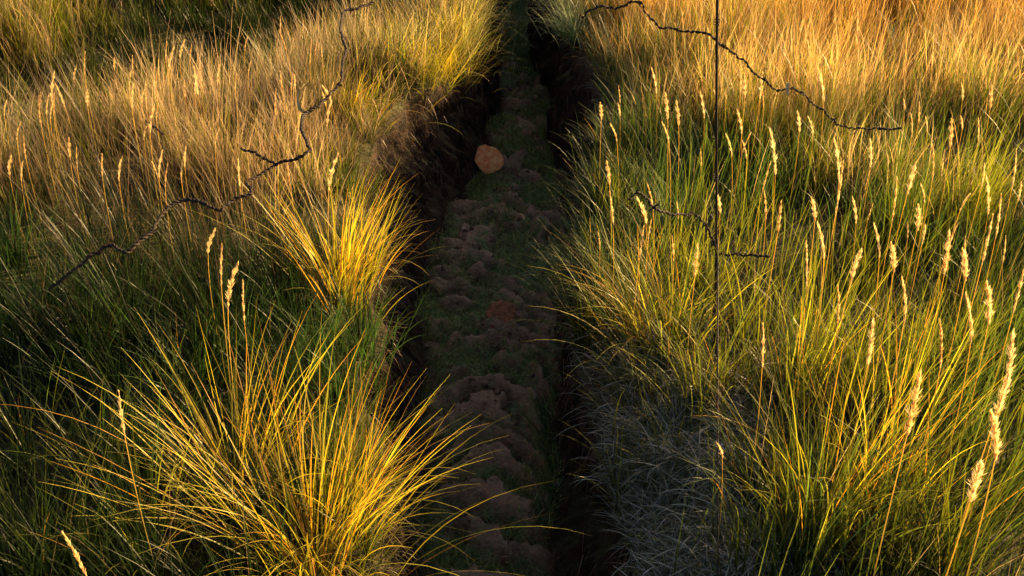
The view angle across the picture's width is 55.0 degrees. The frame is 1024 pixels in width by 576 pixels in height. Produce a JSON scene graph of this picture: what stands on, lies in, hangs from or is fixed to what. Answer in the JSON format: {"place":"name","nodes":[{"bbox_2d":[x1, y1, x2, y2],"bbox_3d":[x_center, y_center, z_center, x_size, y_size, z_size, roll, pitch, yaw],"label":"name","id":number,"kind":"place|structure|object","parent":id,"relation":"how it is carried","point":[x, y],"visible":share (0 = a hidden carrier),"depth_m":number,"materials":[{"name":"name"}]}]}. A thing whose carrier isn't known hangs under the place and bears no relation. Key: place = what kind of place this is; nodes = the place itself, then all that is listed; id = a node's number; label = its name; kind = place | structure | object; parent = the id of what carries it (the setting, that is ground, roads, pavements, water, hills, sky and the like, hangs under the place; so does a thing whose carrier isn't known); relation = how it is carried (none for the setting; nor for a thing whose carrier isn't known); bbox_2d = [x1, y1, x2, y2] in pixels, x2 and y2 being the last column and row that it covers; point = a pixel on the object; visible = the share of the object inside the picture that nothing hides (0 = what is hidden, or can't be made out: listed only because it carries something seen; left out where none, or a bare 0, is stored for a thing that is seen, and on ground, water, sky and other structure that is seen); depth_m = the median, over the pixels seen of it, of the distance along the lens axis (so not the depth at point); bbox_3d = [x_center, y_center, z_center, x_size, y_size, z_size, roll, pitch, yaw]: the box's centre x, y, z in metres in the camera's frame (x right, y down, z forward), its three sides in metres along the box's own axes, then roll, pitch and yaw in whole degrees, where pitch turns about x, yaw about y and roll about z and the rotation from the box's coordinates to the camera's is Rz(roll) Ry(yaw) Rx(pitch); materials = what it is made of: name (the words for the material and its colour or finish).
{"place":"outdoors","nodes":[
{"label":"outdoors","id":0,"kind":"place"},
{"bbox_2d":[0,0,1023,575],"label":"meadow grass","id":1,"kind":"structure","parent":0,"point":[988,34],"depth_m":5.19,"materials":[{"name":"plant"}]},
{"bbox_2d":[0,0,1023,575],"bbox_3d":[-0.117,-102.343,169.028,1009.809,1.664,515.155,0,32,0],"label":"ground","id":2,"kind":"structure","parent":0,"point":[426,194],"depth_m":5.31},
{"bbox_2d":[0,257,63,356],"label":"grass tussock","id":3,"kind":"object","parent":2,"relation":"on","point":[7,324],"depth_m":4.54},
{"bbox_2d":[0,148,69,285],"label":"grass tussock","id":4,"kind":"object","parent":2,"relation":"on","point":[6,242],"depth_m":4.90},
{"bbox_2d":[0,312,101,486],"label":"grass tussock","id":5,"kind":"object","parent":2,"relation":"on","point":[22,431],"depth_m":3.92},
{"bbox_2d":[0,236,118,334],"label":"grass tussock","id":6,"kind":"object","parent":2,"relation":"on","point":[36,301],"depth_m":4.56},
{"bbox_2d":[0,416,133,575],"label":"grass tussock","id":7,"kind":"object","parent":2,"relation":"on","point":[28,537],"depth_m":3.38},
{"bbox_2d":[0,279,145,417],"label":"grass tussock","id":8,"kind":"object","parent":2,"relation":"on","point":[65,377],"depth_m":4.22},
{"bbox_2d":[61,530,86,575],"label":"grass stalk","id":9,"kind":"object","parent":2,"relation":"on","point":[76,556],"depth_m":2.30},
{"bbox_2d":[25,212,128,302],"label":"grass tussock","id":10,"kind":"object","parent":2,"relation":"on","point":[88,261],"depth_m":4.76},
{"bbox_2d":[0,336,203,518],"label":"grass tussock","id":11,"kind":"object","parent":2,"relation":"on","point":[70,449],"depth_m":3.74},
{"bbox_2d":[6,378,249,575],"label":"grass tussock","id":12,"kind":"object","parent":2,"relation":"on","point":[139,535],"depth_m":3.40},
{"bbox_2d":[118,390,155,568],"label":"grass stalk","id":13,"kind":"object","parent":2,"relation":"on","point":[120,413],"depth_m":2.88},
{"bbox_2d":[61,235,231,356],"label":"grass tussock","id":14,"kind":"object","parent":2,"relation":"on","point":[116,319],"depth_m":4.42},
{"bbox_2d":[86,303,238,425],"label":"grass tussock","id":15,"kind":"object","parent":2,"relation":"on","point":[159,380],"depth_m":4.09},
{"bbox_2d":[2,304,376,557],"bbox_3d":[-1.028,0.514,3.461,1.336,0.813,1.137,-20,37,-29],"label":"grass tussock","id":16,"kind":"object","parent":2,"relation":"on","point":[194,410],"depth_m":3.61,"materials":[{"name":"plant"}]},
{"bbox_2d":[114,293,268,432],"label":"grass tussock","id":17,"kind":"object","parent":2,"relation":"on","point":[196,377],"depth_m":4.09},
{"bbox_2d":[48,1,372,289],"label":"barbed wire","id":18,"kind":"object","parent":2,"relation":"on","point":[175,202],"visible":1,"depth_m":4.11,"materials":[{"name":"metal"}]},
{"bbox_2d":[240,147,277,165],"bbox_3d":[-1.108,-0.582,4.337,0.248,0.029,0.056,28,41,37],"label":"barbed wire","id":19,"kind":"object","parent":18,"relation":"attached to","point":[259,155],"visible":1,"depth_m":4.34,"materials":[{"name":"metal"}]},
{"bbox_2d":[297,83,315,112],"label":"dry leaf","id":20,"kind":"object","parent":18,"relation":"attached to","point":[310,85],"visible":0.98,"depth_m":4.65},
{"bbox_2d":[143,265,293,376],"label":"grass tussock","id":21,"kind":"object","parent":2,"relation":"on","point":[248,338],"depth_m":4.32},
{"bbox_2d":[219,243,233,422],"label":"grass stalk","id":22,"kind":"object","parent":2,"relation":"on","point":[223,315],"depth_m":3.68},
{"bbox_2d":[225,261,241,454],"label":"grass stalk","id":23,"kind":"object","parent":2,"relation":"on","point":[230,286],"depth_m":3.47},
{"bbox_2d":[241,281,259,463],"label":"grass stalk","id":24,"kind":"object","parent":2,"relation":"on","point":[242,294],"depth_m":3.46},
{"bbox_2d":[204,222,366,349],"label":"grass tussock","id":25,"kind":"object","parent":2,"relation":"on","point":[280,297],"depth_m":4.62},
{"bbox_2d":[201,307,380,427],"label":"grass tussock","id":26,"kind":"object","parent":2,"relation":"on","point":[282,385],"depth_m":4.13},
{"bbox_2d":[232,264,383,380],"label":"grass tussock","id":27,"kind":"object","parent":2,"relation":"on","point":[319,324],"depth_m":4.35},
{"bbox_2d":[194,161,425,325],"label":"grass tussock","id":28,"kind":"object","parent":2,"relation":"on","point":[344,270],"depth_m":4.65,"materials":[{"name":"plant"}]},
{"bbox_2d":[51,302,579,575],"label":"grass tussock","id":29,"kind":"object","parent":2,"relation":"on","point":[311,549],"depth_m":3.37,"materials":[{"name":"plant"}]},
{"bbox_2d":[327,153,337,302],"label":"grass stalk","id":30,"kind":"object","parent":2,"relation":"on","point":[333,170],"depth_m":4.27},
{"bbox_2d":[176,357,494,573],"bbox_3d":[-0.567,0.686,3.456,1.061,0.578,1.182,14,35,21],"label":"grass tussock","id":31,"kind":"object","parent":2,"relation":"on","point":[366,475],"depth_m":3.59,"materials":[{"name":"plant"}]},
{"bbox_2d":[249,301,439,426],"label":"grass tussock","id":32,"kind":"object","parent":2,"relation":"on","point":[343,395],"depth_m":4.21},
{"bbox_2d":[273,129,420,245],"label":"grass tussock","id":33,"kind":"object","parent":2,"relation":"on","point":[347,183],"depth_m":5.81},
{"bbox_2d":[286,186,445,288],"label":"grass tussock","id":34,"kind":"object","parent":2,"relation":"on","point":[370,257],"depth_m":5.02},
{"bbox_2d":[286,266,447,390],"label":"grass tussock","id":35,"kind":"object","parent":2,"relation":"on","point":[363,323],"depth_m":4.51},
{"bbox_2d":[295,13,439,108],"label":"grass tussock","id":36,"kind":"object","parent":2,"relation":"on","point":[364,54],"depth_m":6.87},
{"bbox_2d":[284,51,457,140],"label":"grass tussock","id":37,"kind":"object","parent":2,"relation":"on","point":[353,96],"depth_m":6.53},
{"bbox_2d":[322,2,476,92],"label":"grass tussock","id":38,"kind":"object","parent":2,"relation":"on","point":[391,40],"depth_m":7.05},
{"bbox_2d":[362,0,452,41],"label":"grass tussock","id":39,"kind":"object","parent":2,"relation":"on","point":[387,19],"depth_m":7.78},
{"bbox_2d":[368,1,486,78],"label":"grass tussock","id":40,"kind":"object","parent":2,"relation":"on","point":[431,38],"depth_m":7.47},
{"bbox_2d":[365,14,491,110],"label":"grass tussock","id":41,"kind":"object","parent":2,"relation":"on","point":[424,72],"depth_m":7.13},
{"bbox_2d":[381,0,505,26],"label":"grass tussock","id":42,"kind":"object","parent":2,"relation":"on","point":[429,1],"depth_m":8.20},
{"bbox_2d":[379,0,522,67],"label":"grass tussock","id":43,"kind":"object","parent":2,"relation":"on","point":[454,18],"depth_m":7.92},
{"bbox_2d":[402,16,505,91],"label":"grass tussock","id":44,"kind":"object","parent":2,"relation":"on","point":[446,57],"depth_m":7.54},
{"bbox_2d":[392,4,529,78],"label":"grass tussock","id":45,"kind":"object","parent":2,"relation":"on","point":[467,50],"depth_m":7.79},
{"bbox_2d":[418,0,525,60],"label":"grass tussock","id":46,"kind":"object","parent":2,"relation":"on","point":[468,25],"depth_m":8.12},
{"bbox_2d":[404,65,566,575],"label":"straw litter","id":47,"kind":"object","parent":2,"relation":"on","point":[487,359],"visible":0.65,"depth_m":5.63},
{"bbox_2d":[404,60,568,575],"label":"soil crumbs","id":48,"kind":"object","parent":2,"relation":"on","point":[497,391],"visible":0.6,"depth_m":6.01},
{"bbox_2d":[475,145,503,173],"bbox_3d":[-0.191,-1.072,8.190,0.252,0.041,0.271,-4,72,-18],"label":"stone","id":49,"kind":"object","parent":2,"relation":"on","point":[488,156],"visible":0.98,"depth_m":8.18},
{"bbox_2d":[459,0,519,30],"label":"grass tussock","id":50,"kind":"object","parent":2,"relation":"on","point":[482,12],"depth_m":8.67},
{"bbox_2d":[407,0,572,575],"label":"moss","id":51,"kind":"object","parent":2,"relation":"on","point":[520,7],"visible":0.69,"depth_m":6.34,"materials":[{"name":"green plant"}]},
{"bbox_2d":[363,0,629,575],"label":"hanging roots","id":52,"kind":"object","parent":2,"relation":"on","point":[404,298],"visible":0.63,"depth_m":5.49,"materials":[{"name":"plant"}]},
{"bbox_2d":[486,300,517,328],"bbox_3d":[-0.071,0.177,6.248,0.200,0.037,0.214,11,65,6],"label":"stone","id":53,"kind":"object","parent":2,"relation":"on","point":[498,310],"visible":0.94,"depth_m":6.25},
{"bbox_2d":[530,0,591,31],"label":"grass tussock","id":54,"kind":"object","parent":2,"relation":"on","point":[561,4],"depth_m":8.50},
{"bbox_2d":[519,2,614,59],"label":"grass tussock","id":55,"kind":"object","parent":2,"relation":"on","point":[575,29],"depth_m":8.14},
{"bbox_2d":[518,219,639,313],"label":"grass tussock","id":56,"kind":"object","parent":2,"relation":"on","point":[575,265],"depth_m":5.14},
{"bbox_2d":[512,252,650,354],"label":"grass tussock","id":57,"kind":"object","parent":2,"relation":"on","point":[592,297],"depth_m":4.85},
{"bbox_2d":[522,183,656,263],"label":"grass tussock","id":58,"kind":"object","parent":2,"relation":"on","point":[591,227],"depth_m":5.36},
{"bbox_2d":[557,0,623,33],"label":"grass tussock","id":59,"kind":"object","parent":2,"relation":"on","point":[589,15],"depth_m":8.22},
{"bbox_2d":[264,0,939,575],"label":"dry thatch","id":60,"kind":"object","parent":2,"relation":"on","point":[706,452],"visible":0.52,"depth_m":3.96,"materials":[{"name":"plant"}]},
{"bbox_2d":[571,6,638,60],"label":"grass tussock","id":61,"kind":"object","parent":2,"relation":"on","point":[600,32],"depth_m":7.83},
{"bbox_2d":[551,151,671,244],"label":"grass tussock","id":62,"kind":"object","parent":2,"relation":"on","point":[597,187],"depth_m":5.63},
{"bbox_2d":[609,191,613,349],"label":"grass stalk","id":63,"kind":"object","parent":2,"relation":"on","point":[612,210],"depth_m":4.38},
{"bbox_2d":[554,205,678,293],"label":"grass tussock","id":64,"kind":"object","parent":2,"relation":"on","point":[608,259],"depth_m":5.05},
{"bbox_2d":[552,109,691,165],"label":"grass tussock","id":65,"kind":"object","parent":2,"relation":"on","point":[603,137],"depth_m":6.02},
{"bbox_2d":[595,52,656,96],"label":"grass tussock","id":66,"kind":"object","parent":2,"relation":"on","point":[629,72],"depth_m":7.05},
{"bbox_2d":[574,321,691,404],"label":"grass tussock","id":67,"kind":"object","parent":2,"relation":"on","point":[632,368],"depth_m":4.40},
{"bbox_2d":[585,141,681,204],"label":"grass tussock","id":68,"kind":"object","parent":2,"relation":"on","point":[636,177],"depth_m":5.63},
{"bbox_2d":[636,197,646,328],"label":"grass stalk","id":69,"kind":"object","parent":2,"relation":"on","point":[642,209],"depth_m":4.18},
{"bbox_2d":[533,207,766,379],"bbox_3d":[0.636,0.058,4.474,1.143,0.689,1.250,0,32,0],"label":"grass tussock","id":70,"kind":"object","parent":2,"relation":"on","point":[628,307],"depth_m":4.62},
{"bbox_2d":[596,175,722,271],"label":"grass tussock","id":71,"kind":"object","parent":2,"relation":"on","point":[662,222],"depth_m":5.20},
{"bbox_2d":[613,387,707,459],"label":"grass tussock","id":72,"kind":"object","parent":2,"relation":"on","point":[657,433],"depth_m":4.13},
{"bbox_2d":[682,243,699,412],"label":"grass stalk","id":73,"kind":"object","parent":2,"relation":"on","point":[696,257],"depth_m":3.89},
{"bbox_2d":[536,180,859,401],"bbox_3d":[0.630,0.075,4.245,1.222,0.874,1.388,-8,33,-13],"label":"grass tussock","id":74,"kind":"object","parent":2,"relation":"on","point":[670,303],"depth_m":4.43,"materials":[{"name":"plant"}]},
{"bbox_2d":[713,0,719,342],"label":"metal stake","id":75,"kind":"object","parent":2,"relation":"on","point":[716,175],"visible":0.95,"depth_m":4.06,"materials":[{"name":"metal"}]},
{"bbox_2d":[627,191,770,258],"bbox_3d":[0.741,-0.262,4.037,0.639,0.435,0.210,-6,33,-10],"label":"barbed wire","id":76,"kind":"object","parent":75,"relation":"attached to","point":[687,215],"visible":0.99,"depth_m":4.08,"materials":[{"name":"metal"}]},
{"bbox_2d":[581,0,900,133],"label":"barbed wire","id":77,"kind":"object","parent":75,"relation":"attached to","point":[639,2],"visible":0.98,"depth_m":4.03,"materials":[{"name":"metal"}]},
{"bbox_2d":[716,239,718,575],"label":"brace wire","id":78,"kind":"object","parent":2,"relation":"on","point":[717,574],"visible":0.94,"depth_m":3.76,"materials":[{"name":"metal"}]},
{"bbox_2d":[588,278,857,441],"bbox_3d":[0.834,0.270,4.105,1.108,0.700,1.088,0,32,0],"label":"grass tussock","id":79,"kind":"object","parent":2,"relation":"on","point":[708,391],"depth_m":4.14,"materials":[{"name":"plant"}]},
{"bbox_2d":[747,326,764,503],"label":"grass stalk","id":80,"kind":"object","parent":2,"relation":"on","point":[762,341],"depth_m":3.28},
{"bbox_2d":[637,357,886,528],"bbox_3d":[0.883,0.648,3.600,0.779,0.603,0.979,0,32,0],"label":"grass tussock","id":81,"kind":"object","parent":2,"relation":"on","point":[740,457],"depth_m":3.70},
{"bbox_2d":[753,201,781,388],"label":"grass stalk","id":82,"kind":"object","parent":2,"relation":"on","point":[779,216],"depth_m":3.87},
{"bbox_2d":[762,130,777,316],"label":"grass stalk","id":83,"kind":"object","parent":2,"relation":"on","point":[774,156],"depth_m":4.30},
{"bbox_2d":[792,241,808,435],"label":"grass stalk","id":84,"kind":"object","parent":2,"relation":"on","point":[804,317],"depth_m":3.59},
{"bbox_2d":[799,196,817,348],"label":"grass stalk","id":85,"kind":"object","parent":2,"relation":"on","point":[814,207],"depth_m":4.03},
{"bbox_2d":[805,221,824,421],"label":"grass stalk","id":86,"kind":"object","parent":2,"relation":"on","point":[822,246],"depth_m":3.61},
{"bbox_2d":[811,67,824,215],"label":"grass stalk","id":87,"kind":"object","parent":2,"relation":"on","point":[822,86],"depth_m":5.16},
{"bbox_2d":[714,216,929,431],"bbox_3d":[1.188,0.229,3.867,0.846,0.764,1.020,6,32,9],"label":"grass tussock","id":88,"kind":"object","parent":2,"relation":"on","point":[788,372],"depth_m":4.00,"materials":[{"name":"plant"}]},
{"bbox_2d":[811,284,839,461],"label":"grass stalk","id":89,"kind":"object","parent":2,"relation":"on","point":[838,305],"depth_m":3.41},
{"bbox_2d":[808,159,843,385],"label":"grass stalk","id":90,"kind":"object","parent":2,"relation":"on","point":[838,195],"depth_m":3.76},
{"bbox_2d":[822,136,840,313],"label":"grass stalk","id":91,"kind":"object","parent":2,"relation":"on","point":[837,155],"depth_m":4.35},
{"bbox_2d":[815,248,862,431],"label":"grass stalk","id":92,"kind":"object","parent":2,"relation":"on","point":[857,257],"depth_m":3.48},
{"bbox_2d":[838,318,874,506],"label":"grass stalk","id":93,"kind":"object","parent":2,"relation":"on","point":[871,348],"depth_m":3.21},
{"bbox_2d":[693,297,1020,573],"bbox_3d":[1.132,0.550,3.295,1.109,0.915,1.217,0,32,0],"label":"grass tussock","id":94,"kind":"object","parent":2,"relation":"on","point":[825,519],"depth_m":3.34,"materials":[{"name":"plant"}]},
{"bbox_2d":[858,224,880,405],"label":"grass stalk","id":95,"kind":"object","parent":2,"relation":"on","point":[878,246],"depth_m":3.66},
{"bbox_2d":[863,177,897,361],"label":"grass stalk","id":96,"kind":"object","parent":2,"relation":"on","point":[894,203],"depth_m":3.92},
{"bbox_2d":[867,242,896,419],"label":"grass stalk","id":97,"kind":"object","parent":2,"relation":"on","point":[893,257],"depth_m":3.48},
{"bbox_2d":[868,277,906,491],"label":"grass stalk","id":98,"kind":"object","parent":2,"relation":"on","point":[904,296],"depth_m":3.24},
{"bbox_2d":[768,278,1023,571],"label":"grass tussock","id":99,"kind":"object","parent":2,"relation":"on","point":[891,437],"depth_m":3.53,"materials":[{"name":"plant"}]},
{"bbox_2d":[873,371,923,575],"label":"grass stalk","id":100,"kind":"object","parent":2,"relation":"on","point":[914,401],"depth_m":2.57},
{"bbox_2d":[880,161,916,310],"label":"grass stalk","id":101,"kind":"object","parent":2,"relation":"on","point":[911,176],"depth_m":4.19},
{"bbox_2d":[888,203,923,370],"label":"grass stalk","id":102,"kind":"object","parent":2,"relation":"on","point":[918,210],"depth_m":3.72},
{"bbox_2d":[817,235,1023,477],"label":"grass tussock","id":103,"kind":"object","parent":2,"relation":"on","point":[934,386],"depth_m":3.81,"materials":[{"name":"plant"}]},
{"bbox_2d":[907,144,934,296],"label":"grass stalk","id":104,"kind":"object","parent":2,"relation":"on","point":[933,154],"depth_m":4.37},
{"bbox_2d":[908,319,943,502],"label":"grass stalk","id":105,"kind":"object","parent":2,"relation":"on","point":[941,349],"depth_m":3.10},
{"bbox_2d":[829,350,1023,575],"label":"grass tussock","id":106,"kind":"object","parent":2,"relation":"on","point":[953,537],"depth_m":3.34,"materials":[{"name":"plant"}]},
{"bbox_2d":[831,253,1023,421],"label":"grass tussock","id":107,"kind":"object","parent":2,"relation":"on","point":[980,348],"depth_m":4.05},
{"bbox_2d":[920,229,951,396],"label":"grass stalk","id":108,"kind":"object","parent":2,"relation":"on","point":[947,249],"depth_m":3.45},
{"bbox_2d":[927,118,954,271],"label":"grass stalk","id":109,"kind":"object","parent":2,"relation":"on","point":[951,135],"depth_m":4.68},
{"bbox_2d":[875,300,1023,549],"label":"grass tussock","id":110,"kind":"object","parent":2,"relation":"on","point":[1008,493],"depth_m":3.56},
{"bbox_2d":[930,248,968,439],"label":"grass stalk","id":111,"kind":"object","parent":2,"relation":"on","point":[964,261],"depth_m":3.41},
{"bbox_2d":[930,292,973,511],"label":"grass stalk","id":112,"kind":"object","parent":2,"relation":"on","point":[970,320],"depth_m":3.08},
{"bbox_2d":[933,214,993,437],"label":"grass stalk","id":113,"kind":"object","parent":2,"relation":"on","point":[986,245],"depth_m":3.52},
{"bbox_2d":[946,459,986,575],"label":"grass stalk","id":114,"kind":"object","parent":2,"relation":"on","point":[975,478],"depth_m":2.35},
{"bbox_2d":[940,280,993,518],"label":"grass stalk","id":115,"kind":"object","parent":2,"relation":"on","point":[988,300],"depth_m":3.13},
{"bbox_2d":[964,175,991,325],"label":"grass stalk","id":116,"kind":"object","parent":2,"relation":"on","point":[988,190],"depth_m":4.25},
{"bbox_2d":[948,371,1011,566],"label":"grass stalk","id":117,"kind":"object","parent":2,"relation":"on","point":[1007,381],"depth_m":2.66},
{"bbox_2d":[960,194,1001,375],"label":"grass stalk","id":118,"kind":"object","parent":2,"relation":"on","point":[997,226],"depth_m":3.80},
{"bbox_2d":[951,329,1016,575],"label":"grass stalk","id":119,"kind":"object","parent":2,"relation":"on","point":[1009,364],"depth_m":2.85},
{"bbox_2d":[966,409,1002,575],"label":"grass stalk","id":120,"kind":"object","parent":2,"relation":"on","point":[996,445],"depth_m":2.52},
{"bbox_2d":[966,269,1023,466],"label":"grass stalk","id":121,"kind":"object","parent":2,"relation":"on","point":[1019,286],"depth_m":3.33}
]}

